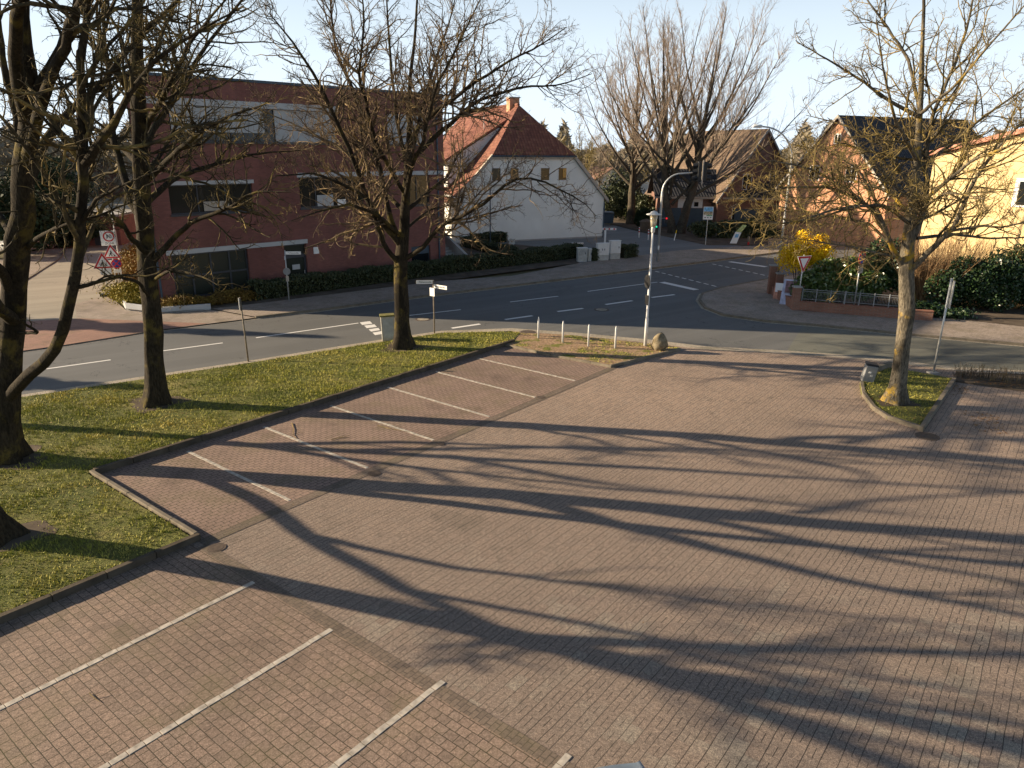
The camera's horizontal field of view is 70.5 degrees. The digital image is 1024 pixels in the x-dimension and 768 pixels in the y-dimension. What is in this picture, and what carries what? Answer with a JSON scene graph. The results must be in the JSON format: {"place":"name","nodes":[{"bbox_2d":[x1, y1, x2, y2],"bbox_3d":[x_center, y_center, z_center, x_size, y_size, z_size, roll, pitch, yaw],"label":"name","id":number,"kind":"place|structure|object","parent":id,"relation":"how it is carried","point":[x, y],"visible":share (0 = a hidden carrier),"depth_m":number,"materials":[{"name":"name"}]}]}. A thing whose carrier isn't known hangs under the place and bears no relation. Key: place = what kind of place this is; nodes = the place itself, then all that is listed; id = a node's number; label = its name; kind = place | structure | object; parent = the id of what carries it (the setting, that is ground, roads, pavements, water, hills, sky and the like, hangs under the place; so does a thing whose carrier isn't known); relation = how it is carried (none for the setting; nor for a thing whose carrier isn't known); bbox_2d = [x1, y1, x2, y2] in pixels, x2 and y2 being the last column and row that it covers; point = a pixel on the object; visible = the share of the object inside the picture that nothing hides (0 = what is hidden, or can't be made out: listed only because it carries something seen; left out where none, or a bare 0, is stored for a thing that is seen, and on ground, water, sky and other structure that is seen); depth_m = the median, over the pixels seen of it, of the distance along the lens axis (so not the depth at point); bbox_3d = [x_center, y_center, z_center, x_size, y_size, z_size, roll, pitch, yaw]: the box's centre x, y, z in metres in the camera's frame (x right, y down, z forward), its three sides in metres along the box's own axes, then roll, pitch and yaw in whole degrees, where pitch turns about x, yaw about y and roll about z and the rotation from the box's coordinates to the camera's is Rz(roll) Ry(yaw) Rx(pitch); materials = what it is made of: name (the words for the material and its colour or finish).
{"place":"outdoors","nodes":[
{"label":"outdoors","id":0,"kind":"place"},
{"bbox_2d":[0,246,63,290],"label":"sidewalk","id":1,"kind":"structure","parent":0,"point":[51,255],"depth_m":55.10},
{"bbox_2d":[0,207,112,247],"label":"evergreen bush","id":2,"kind":"object","parent":1,"relation":"on","point":[69,237],"visible":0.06,"depth_m":61.01,"materials":[{"name":"green plant"}]},
{"bbox_2d":[26,197,135,320],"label":"side street","id":3,"kind":"structure","parent":0,"point":[47,286],"depth_m":45.16,"materials":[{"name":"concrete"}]},
{"bbox_2d":[58,210,135,245],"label":"brick shed","id":4,"kind":"structure","parent":3,"relation":"on","point":[122,238],"depth_m":63.15,"materials":[{"name":"brick"}]},
{"bbox_2d":[23,318,206,350],"bbox_3d":[-22.408,-2.329,33.105,8.091,0.001,13.640,16,24,40],"label":"crossing","id":5,"kind":"object","parent":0,"point":[83,329],"visible":0.67,"depth_m":33.85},
{"bbox_2d":[73,296,254,343],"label":"sidewalk","id":6,"kind":"structure","parent":0,"point":[97,308],"depth_m":36.96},
{"bbox_2d":[93,252,113,296],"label":"roadworks sign","id":7,"kind":"object","parent":6,"relation":"on","point":[102,258],"visible":0.73,"depth_m":40.90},
{"bbox_2d":[0,331,518,612],"bbox_3d":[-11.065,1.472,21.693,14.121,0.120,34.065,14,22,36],"label":"grass verge","id":8,"kind":"object","parent":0,"point":[103,561],"depth_m":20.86,"materials":[{"name":"plant"}]},
{"bbox_2d":[0,506,30,547],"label":"bare tree","id":9,"kind":"object","parent":8,"relation":"on","point":[11,528],"visible":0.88,"depth_m":15.60,"materials":[{"name":"brown plant"}]},
{"bbox_2d":[0,445,47,469],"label":"bare soil","id":10,"kind":"structure","parent":8,"relation":"on","point":[31,459],"depth_m":19.58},
{"bbox_2d":[0,520,57,551],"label":"bare soil","id":11,"kind":"structure","parent":8,"relation":"on","point":[34,528],"depth_m":15.94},
{"bbox_2d":[0,0,278,465],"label":"bare tree","id":12,"kind":"object","parent":8,"relation":"on","point":[29,90],"visible":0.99,"depth_m":14.99,"materials":[{"name":"brown plant"}]},
{"bbox_2d":[128,396,190,412],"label":"bare soil","id":13,"kind":"structure","parent":8,"relation":"on","point":[137,405],"depth_m":24.03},
{"bbox_2d":[0,0,325,408],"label":"bare tree","id":14,"kind":"object","parent":8,"relation":"on","point":[156,393],"visible":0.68,"depth_m":21.44,"materials":[{"name":"brown plant"}]},
{"bbox_2d":[379,313,394,340],"bbox_3d":[-5.578,-2.556,32.483,0.668,1.180,0.480,-3,18,-11],"label":"utility box","id":15,"kind":"object","parent":8,"relation":"on","point":[387,325],"visible":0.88,"depth_m":32.27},
{"bbox_2d":[227,0,625,349],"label":"bare tree","id":16,"kind":"object","parent":8,"relation":"on","point":[403,339],"visible":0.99,"depth_m":27.48,"materials":[{"name":"brown plant"}]},
{"bbox_2d":[416,280,446,332],"bbox_3d":[-3.615,-3.513,33.378,1.508,2.505,0.344,6,19,16],"label":"street name sign","id":17,"kind":"object","parent":8,"relation":"on","point":[432,291],"visible":1,"depth_m":33.14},
{"bbox_2d":[22,245,869,394],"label":"road","id":18,"kind":"structure","parent":0,"point":[680,315],"depth_m":35.83,"materials":[{"name":"asphalt"}]},
{"bbox_2d":[23,246,843,352],"bbox_3d":[7.540,-7.622,50.455,81.760,0.007,2.244,-13,22,-36],"label":"gutter","id":19,"kind":"object","parent":18,"relation":"on","point":[373,304],"visible":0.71,"depth_m":39.25,"materials":[{"name":"concrete"}]},
{"bbox_2d":[47,257,829,368],"bbox_3d":[2.084,-5.714,44.385,56.581,0.001,21.244,-6,19,-19],"label":"road marking","id":20,"kind":"object","parent":18,"relation":"on","point":[371,326],"visible":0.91,"depth_m":37.47,"materials":[{"name":"paint"}]},
{"bbox_2d":[695,294,1023,346],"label":"gutter","id":21,"kind":"object","parent":18,"relation":"on","point":[698,302],"visible":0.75,"depth_m":35.67,"materials":[{"name":"concrete"}]},
{"bbox_2d":[0,183,1016,331],"bbox_3d":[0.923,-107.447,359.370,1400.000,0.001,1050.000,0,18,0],"label":"ground","id":22,"kind":"structure","parent":0,"point":[486,276],"depth_m":50.24,"materials":[{"name":"soil"}]},
{"bbox_2d":[0,179,69,250],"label":"evergreen bush","id":23,"kind":"object","parent":22,"relation":"on","point":[44,221],"visible":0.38,"depth_m":55.17,"materials":[{"name":"green plant"}]},
{"bbox_2d":[0,152,100,203],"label":"evergreen bush","id":24,"kind":"object","parent":22,"relation":"on","point":[50,165],"visible":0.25,"depth_m":93.59,"materials":[{"name":"green plant"}]},
{"bbox_2d":[35,145,129,198],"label":"gabled house","id":25,"kind":"structure","parent":22,"relation":"on","point":[112,178],"depth_m":121.09,"materials":[{"name":"brown brick"}]},
{"bbox_2d":[122,300,210,313],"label":"planter kerb","id":26,"kind":"structure","parent":22,"relation":"on","point":[165,309],"depth_m":37.83,"materials":[{"name":"concrete"}]},
{"bbox_2d":[125,70,445,302],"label":"brick building","id":27,"kind":"structure","parent":22,"relation":"on","point":[172,209],"depth_m":41.58,"materials":[{"name":"red brick"}]},
{"bbox_2d":[168,183,252,214],"bbox_3d":[-16.381,-10.125,39.525,4.600,1.500,0.100,-16,24,-42],"label":"window","id":28,"kind":"structure","parent":27,"relation":"in","point":[177,193],"depth_m":39.15,"materials":[{"name":"black glass"}]},
{"bbox_2d":[171,249,249,295],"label":"window","id":29,"kind":"structure","parent":27,"relation":"in","point":[231,269],"depth_m":40.55,"materials":[{"name":"black glass"}]},
{"bbox_2d":[168,105,335,142],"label":"window","id":30,"kind":"structure","parent":27,"relation":"in","point":[281,133],"depth_m":40.69,"materials":[{"name":"grey glass"}]},
{"bbox_2d":[284,243,306,275],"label":"door","id":31,"kind":"structure","parent":27,"relation":"in","point":[296,263],"depth_m":43.87,"materials":[{"name":"black glass"}]},
{"bbox_2d":[298,176,363,207],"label":"window","id":32,"kind":"structure","parent":27,"relation":"in","point":[318,196],"depth_m":43.98,"materials":[{"name":"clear glass"}]},
{"bbox_2d":[410,175,428,204],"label":"window","id":33,"kind":"structure","parent":27,"relation":"in","point":[414,195],"depth_m":48.98,"materials":[{"name":"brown glass"}]},
{"bbox_2d":[126,243,578,312],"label":"planting bed","id":34,"kind":"object","parent":22,"relation":"on","point":[458,275],"visible":0.23,"depth_m":48.11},
{"bbox_2d":[99,212,122,280],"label":"speed zone sign","id":35,"kind":"object","parent":34,"relation":"on","point":[112,240],"visible":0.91,"depth_m":41.53,"materials":[{"name":"metal"}]},
{"bbox_2d":[91,242,137,285],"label":"ground cover","id":36,"kind":"object","parent":34,"relation":"on","point":[128,259],"visible":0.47,"depth_m":48.19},
{"bbox_2d":[86,280,166,304],"bbox_3d":[-20.658,-5.123,40.115,5.952,1.069,3.907,12,21,32],"label":"ground cover","id":37,"kind":"object","parent":34,"relation":"on","point":[127,292],"visible":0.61,"depth_m":39.45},
{"bbox_2d":[160,287,264,308],"bbox_3d":[-16.370,-4.663,39.266,6.241,0.775,2.268,-14,23,-37],"label":"ground cover","id":38,"kind":"object","parent":34,"relation":"on","point":[231,295],"visible":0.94,"depth_m":39.03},
{"bbox_2d":[246,256,454,300],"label":"hedge","id":39,"kind":"object","parent":34,"relation":"on","point":[310,282],"visible":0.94,"depth_m":43.88,"materials":[{"name":"green plant"}]},
{"bbox_2d":[459,235,518,252],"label":"hedge","id":40,"kind":"object","parent":34,"relation":"on","point":[494,246],"visible":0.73,"depth_m":60.25,"materials":[{"name":"green plant"}]},
{"bbox_2d":[445,242,583,272],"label":"hedge","id":41,"kind":"object","parent":34,"relation":"on","point":[527,255],"visible":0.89,"depth_m":53.15,"materials":[{"name":"green plant"}]},
{"bbox_2d":[445,236,467,255],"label":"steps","id":42,"kind":"structure","parent":22,"relation":"on","point":[452,246],"depth_m":52.96,"materials":[{"name":"concrete"}]},
{"bbox_2d":[0,117,1003,202],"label":"distant woods","id":43,"kind":"object","parent":22,"relation":"on","point":[6,153],"visible":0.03,"depth_m":123.63,"materials":[{"name":"plant"}]},
{"bbox_2d":[255,244,855,318],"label":"kerb","id":44,"kind":"structure","parent":22,"relation":"on","point":[366,303],"depth_m":45.02,"materials":[{"name":"concrete"}]},
{"bbox_2d":[557,121,616,179],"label":"bare tree","id":45,"kind":"object","parent":22,"relation":"on","point":[590,157],"visible":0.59,"depth_m":99.62,"materials":[{"name":"brown plant"}]},
{"bbox_2d":[581,135,623,188],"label":"bare tree","id":46,"kind":"object","parent":22,"relation":"on","point":[601,163],"visible":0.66,"depth_m":110.83,"materials":[{"name":"brown plant"}]},
{"bbox_2d":[573,37,717,223],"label":"beech tree","id":47,"kind":"object","parent":22,"relation":"on","point":[633,186],"visible":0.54,"depth_m":81.37,"materials":[{"name":"brown plant"}]},
{"bbox_2d":[611,217,788,244],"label":"forecourt","id":48,"kind":"structure","parent":22,"relation":"on","point":[692,237],"depth_m":71.25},
{"bbox_2d":[603,186,641,219],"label":"evergreen bush","id":49,"kind":"object","parent":48,"relation":"on","point":[617,204],"visible":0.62,"depth_m":87.93,"materials":[{"name":"green plant"}]},
{"bbox_2d":[600,167,644,203],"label":"evergreen bush","id":50,"kind":"object","parent":48,"relation":"on","point":[622,184],"visible":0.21,"depth_m":96.82,"materials":[{"name":"green plant"}]},
{"bbox_2d":[622,194,653,219],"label":"evergreen bush","id":51,"kind":"object","parent":48,"relation":"on","point":[643,200],"visible":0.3,"depth_m":85.93,"materials":[{"name":"green plant"}]},
{"bbox_2d":[583,0,831,233],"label":"beech tree","id":52,"kind":"object","parent":48,"relation":"on","point":[700,139],"visible":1,"depth_m":70.90,"materials":[{"name":"brown plant"}]},
{"bbox_2d":[647,169,779,226],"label":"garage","id":53,"kind":"structure","parent":48,"relation":"on","point":[701,200],"depth_m":80.92,"materials":[{"name":"brown brick"}]},
{"bbox_2d":[687,219,753,238],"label":"evergreen bush","id":54,"kind":"object","parent":48,"relation":"on","point":[698,228],"visible":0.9,"depth_m":71.38,"materials":[{"name":"green plant"}]},
{"bbox_2d":[723,217,781,237],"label":"evergreen bush","id":55,"kind":"object","parent":48,"relation":"on","point":[767,233],"visible":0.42,"depth_m":71.77,"materials":[{"name":"green plant"}]},
{"bbox_2d":[645,128,788,225],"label":"gabled house","id":56,"kind":"structure","parent":22,"relation":"on","point":[728,166],"depth_m":80.51,"materials":[{"name":"brown brick"}]},
{"bbox_2d":[767,264,933,320],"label":"garden wall","id":57,"kind":"structure","parent":22,"relation":"on","point":[794,302],"depth_m":38.41,"materials":[{"name":"brick"}]},
{"bbox_2d":[698,270,1023,345],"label":"kerb","id":58,"kind":"structure","parent":22,"relation":"on","point":[854,328],"depth_m":35.52,"materials":[{"name":"concrete"}]},
{"bbox_2d":[776,114,977,246],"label":"gabled house","id":59,"kind":"structure","parent":22,"relation":"on","point":[897,231],"depth_m":68.22,"materials":[{"name":"orange brick"}]},
{"bbox_2d":[802,285,1023,325],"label":"garden","id":60,"kind":"object","parent":22,"relation":"on","point":[1013,316],"visible":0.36,"depth_m":38.95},
{"bbox_2d":[774,229,836,288],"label":"forsythia","id":61,"kind":"object","parent":60,"relation":"on","point":[818,254],"visible":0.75,"depth_m":42.50,"materials":[{"name":"yellow plant"}]},
{"bbox_2d":[789,255,891,302],"bbox_3d":[18.254,-5.726,40.222,5.812,2.791,2.694,0,18,0],"label":"laurel bush","id":62,"kind":"object","parent":60,"relation":"on","point":[827,279],"visible":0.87,"depth_m":39.63,"materials":[{"name":"green plant"}]},
{"bbox_2d":[866,236,923,301],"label":"dark shrub","id":63,"kind":"object","parent":60,"relation":"on","point":[887,268],"visible":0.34,"depth_m":40.48,"materials":[{"name":"green plant"}]},
{"bbox_2d":[881,299,981,320],"bbox_3d":[22.140,-3.982,38.151,4.473,0.831,2.899,0,18,0],"label":"ground cover","id":64,"kind":"object","parent":60,"relation":"on","point":[938,309],"visible":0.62,"depth_m":37.66,"materials":[{"name":"green plant"}]},
{"bbox_2d":[872,227,994,304],"bbox_3d":[23.155,-6.667,40.326,5.581,4.528,5.375,15,23,39],"label":"bare shrub","id":65,"kind":"object","parent":60,"relation":"on","point":[930,268],"visible":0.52,"depth_m":39.99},
{"bbox_2d":[919,232,1000,274],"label":"bare shrub","id":66,"kind":"object","parent":60,"relation":"on","point":[984,250],"visible":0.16,"depth_m":43.13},
{"bbox_2d":[923,243,1023,311],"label":"ivy hedge","id":67,"kind":"object","parent":60,"relation":"on","point":[995,282],"visible":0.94,"depth_m":38.77,"materials":[{"name":"green plant"}]},
{"bbox_2d":[917,128,1023,279],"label":"yellow house","id":68,"kind":"structure","parent":22,"relation":"on","point":[1017,166],"depth_m":43.17,"materials":[{"name":"yellow plaster"},{"name":"red roof tile"},{"name":"window glass"}]},
{"bbox_2d":[1011,178,1023,206],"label":"window","id":69,"kind":"structure","parent":68,"relation":"in","point":[1019,180],"depth_m":41.68,"materials":[{"name":"white glass"}]},
{"bbox_2d":[0,0,1023,151],"label":"sky","id":70,"kind":"structure","parent":0,"point":[597,20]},
{"bbox_2d":[443,85,608,243],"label":"gabled house","id":71,"kind":"structure","parent":0,"point":[532,138],"depth_m":67.14,"materials":[{"name":"paint"}]},
{"bbox_2d":[212,241,849,316],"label":"sidewalk","id":72,"kind":"structure","parent":0,"point":[566,271],"depth_m":47.65,"materials":[{"name":"concrete"}]},
{"bbox_2d":[609,240,621,258],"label":"utility cabinet","id":73,"kind":"object","parent":72,"relation":"on","point":[614,249],"visible":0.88,"depth_m":56.68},
{"bbox_2d":[655,160,711,260],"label":"traffic light","id":74,"kind":"object","parent":72,"relation":"on","point":[704,171],"visible":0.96,"depth_m":54.10,"materials":[{"name":"metal"}]},
{"bbox_2d":[458,224,737,262],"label":"driveway","id":75,"kind":"structure","parent":0,"point":[630,236],"depth_m":67.59,"materials":[{"name":"asphalt"}]},
{"bbox_2d":[469,231,508,242],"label":"hedge","id":76,"kind":"object","parent":75,"relation":"on","point":[495,237],"visible":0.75,"depth_m":66.35,"materials":[{"name":"green plant"}]},
{"bbox_2d":[620,242,638,258],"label":"hedge","id":77,"kind":"object","parent":75,"relation":"on","point":[631,250],"visible":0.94,"depth_m":57.63,"materials":[{"name":"green plant"}]},
{"bbox_2d":[193,331,1023,767],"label":"parking lot","id":78,"kind":"structure","parent":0,"point":[655,563],"depth_m":15.03,"materials":[{"name":"brick"}]},
{"bbox_2d":[0,544,550,767],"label":"parking bays","id":79,"kind":"object","parent":78,"relation":"on","point":[328,700],"visible":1,"depth_m":11.48,"materials":[{"name":"brick"}]},
{"bbox_2d":[0,533,200,624],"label":"kerb","id":80,"kind":"structure","parent":79,"relation":"on","point":[51,597],"depth_m":14.23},
{"bbox_2d":[0,581,254,710],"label":"parking line","id":81,"kind":"object","parent":79,"relation":"on","point":[74,671],"visible":1,"depth_m":12.42,"materials":[{"name":"paint"}]},
{"bbox_2d":[98,628,332,767],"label":"parking line","id":82,"kind":"object","parent":79,"relation":"on","point":[133,749],"visible":1,"depth_m":11.23,"materials":[{"name":"paint"}]},
{"bbox_2d":[328,680,444,767],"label":"parking line","id":83,"kind":"object","parent":79,"relation":"on","point":[381,729],"visible":1,"depth_m":10.79,"materials":[{"name":"paint"}]},
{"bbox_2d":[101,332,608,539],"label":"parking bays","id":84,"kind":"object","parent":78,"relation":"on","point":[203,498],"visible":0.83,"depth_m":21.34,"materials":[{"name":"brick"}]},
{"bbox_2d":[89,469,197,535],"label":"kerb","id":85,"kind":"structure","parent":84,"relation":"on","point":[184,528],"depth_m":17.24,"materials":[{"name":"concrete"}]},
{"bbox_2d":[186,451,290,500],"bbox_3d":[-7.308,2.373,19.110,4.788,0.013,0.106,14,22,36],"label":"parking line","id":86,"kind":"object","parent":84,"relation":"on","point":[245,478],"visible":1,"depth_m":18.91,"materials":[{"name":"paint"}]},
{"bbox_2d":[93,339,514,473],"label":"kerb","id":87,"kind":"structure","parent":84,"relation":"on","point":[104,468],"depth_m":23.11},
{"bbox_2d":[263,426,367,467],"bbox_3d":[-5.783,1.791,20.952,4.788,0.013,0.106,14,22,36],"label":"parking line","id":88,"kind":"object","parent":84,"relation":"on","point":[313,446],"visible":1,"depth_m":20.84,"materials":[{"name":"paint"}]},
{"bbox_2d":[505,344,610,367],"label":"kerb","id":89,"kind":"structure","parent":84,"relation":"on","point":[562,357],"depth_m":30.02,"materials":[{"name":"concrete"}]},
{"bbox_2d":[509,333,677,364],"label":"bollard island","id":90,"kind":"structure","parent":84,"relation":"on","point":[552,344],"depth_m":31.43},
{"bbox_2d":[517,333,678,363],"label":"grass tufts","id":91,"kind":"object","parent":90,"relation":"on","point":[591,355],"visible":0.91,"depth_m":31.14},
{"bbox_2d":[644,211,661,345],"bbox_3d":[5.866,-4.386,30.884,0.620,5.855,0.620,0,18,0],"label":"street lamp","id":92,"kind":"object","parent":90,"relation":"on","point":[653,217],"visible":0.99,"depth_m":30.53,"materials":[{"name":"silver metal"}]},
{"bbox_2d":[651,332,667,350],"bbox_3d":[6.344,-1.785,31.076,0.748,0.923,0.584,0,18,0],"label":"boulder","id":93,"kind":"object","parent":90,"relation":"on","point":[659,342],"visible":0.92,"depth_m":30.86,"materials":[{"name":"stone"}]},
{"bbox_2d":[199,544,577,767],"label":"drain channel","id":94,"kind":"object","parent":78,"relation":"on","point":[536,750],"visible":1,"depth_m":12.05,"materials":[{"name":"concrete"}]},
{"bbox_2d":[198,364,624,544],"bbox_3d":[-0.404,1.038,23.425,0.280,0.001,20.527,14,22,36],"label":"drain channel","id":95,"kind":"object","parent":78,"relation":"on","point":[252,521],"visible":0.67,"depth_m":19.57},
{"bbox_2d":[22,328,1023,396],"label":"gutter","id":96,"kind":"object","parent":78,"relation":"on","point":[650,341],"visible":0.67,"depth_m":30.91,"materials":[{"name":"concrete"}]},
{"bbox_2d":[611,348,680,367],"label":"kerb","id":97,"kind":"structure","parent":78,"relation":"on","point":[646,357],"depth_m":29.95,"materials":[{"name":"concrete"}]},
{"bbox_2d":[860,381,924,430],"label":"kerb","id":98,"kind":"structure","parent":78,"relation":"on","point":[874,407],"depth_m":23.66,"materials":[{"name":"concrete"}]},
{"bbox_2d":[860,368,951,424],"bbox_3d":[13.718,0.357,25.804,2.759,0.120,6.629,14,22,36],"label":"grass island","id":99,"kind":"object","parent":78,"relation":"on","point":[901,412],"visible":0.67,"depth_m":25.81,"materials":[{"name":"green plant"}]},
{"bbox_2d":[860,361,878,382],"bbox_3d":[13.274,-0.432,26.883,0.515,0.793,0.381,4,18,11],"label":"litter bin","id":100,"kind":"object","parent":99,"relation":"on","point":[869,371],"visible":1,"depth_m":26.75,"materials":[{"name":"grey plastic"}]},
{"bbox_2d":[716,0,1023,405],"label":"bare tree","id":101,"kind":"object","parent":99,"relation":"on","point":[896,393],"visible":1,"depth_m":21.75,"materials":[{"name":"brown plant"}]},
{"bbox_2d":[863,367,951,423],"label":"grass tufts","id":102,"kind":"object","parent":99,"relation":"on","point":[920,385],"visible":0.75,"depth_m":26.29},
{"bbox_2d":[919,377,955,431],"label":"kerb","id":103,"kind":"structure","parent":78,"relation":"on","point":[934,408],"depth_m":24.41,"materials":[{"name":"concrete"}]},
{"bbox_2d":[926,278,954,374],"bbox_3d":[16.504,-2.175,27.762,0.340,3.760,0.401,-3,18,-11],"label":"post","id":104,"kind":"object","parent":78,"relation":"on","point":[949,297],"visible":0.98,"depth_m":27.59,"materials":[{"name":"metal"}]},
{"bbox_2d":[956,372,1023,391],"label":"planting bed","id":105,"kind":"object","parent":78,"relation":"on","point":[960,379],"visible":0.64,"depth_m":27.29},
{"bbox_2d":[701,274,1023,342],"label":"sidewalk","id":106,"kind":"structure","parent":0,"point":[755,299],"depth_m":37.32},
{"bbox_2d":[787,326,1023,369],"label":"sidewalk","id":107,"kind":"structure","parent":0,"point":[951,353],"depth_m":31.94,"materials":[{"name":"concrete"}]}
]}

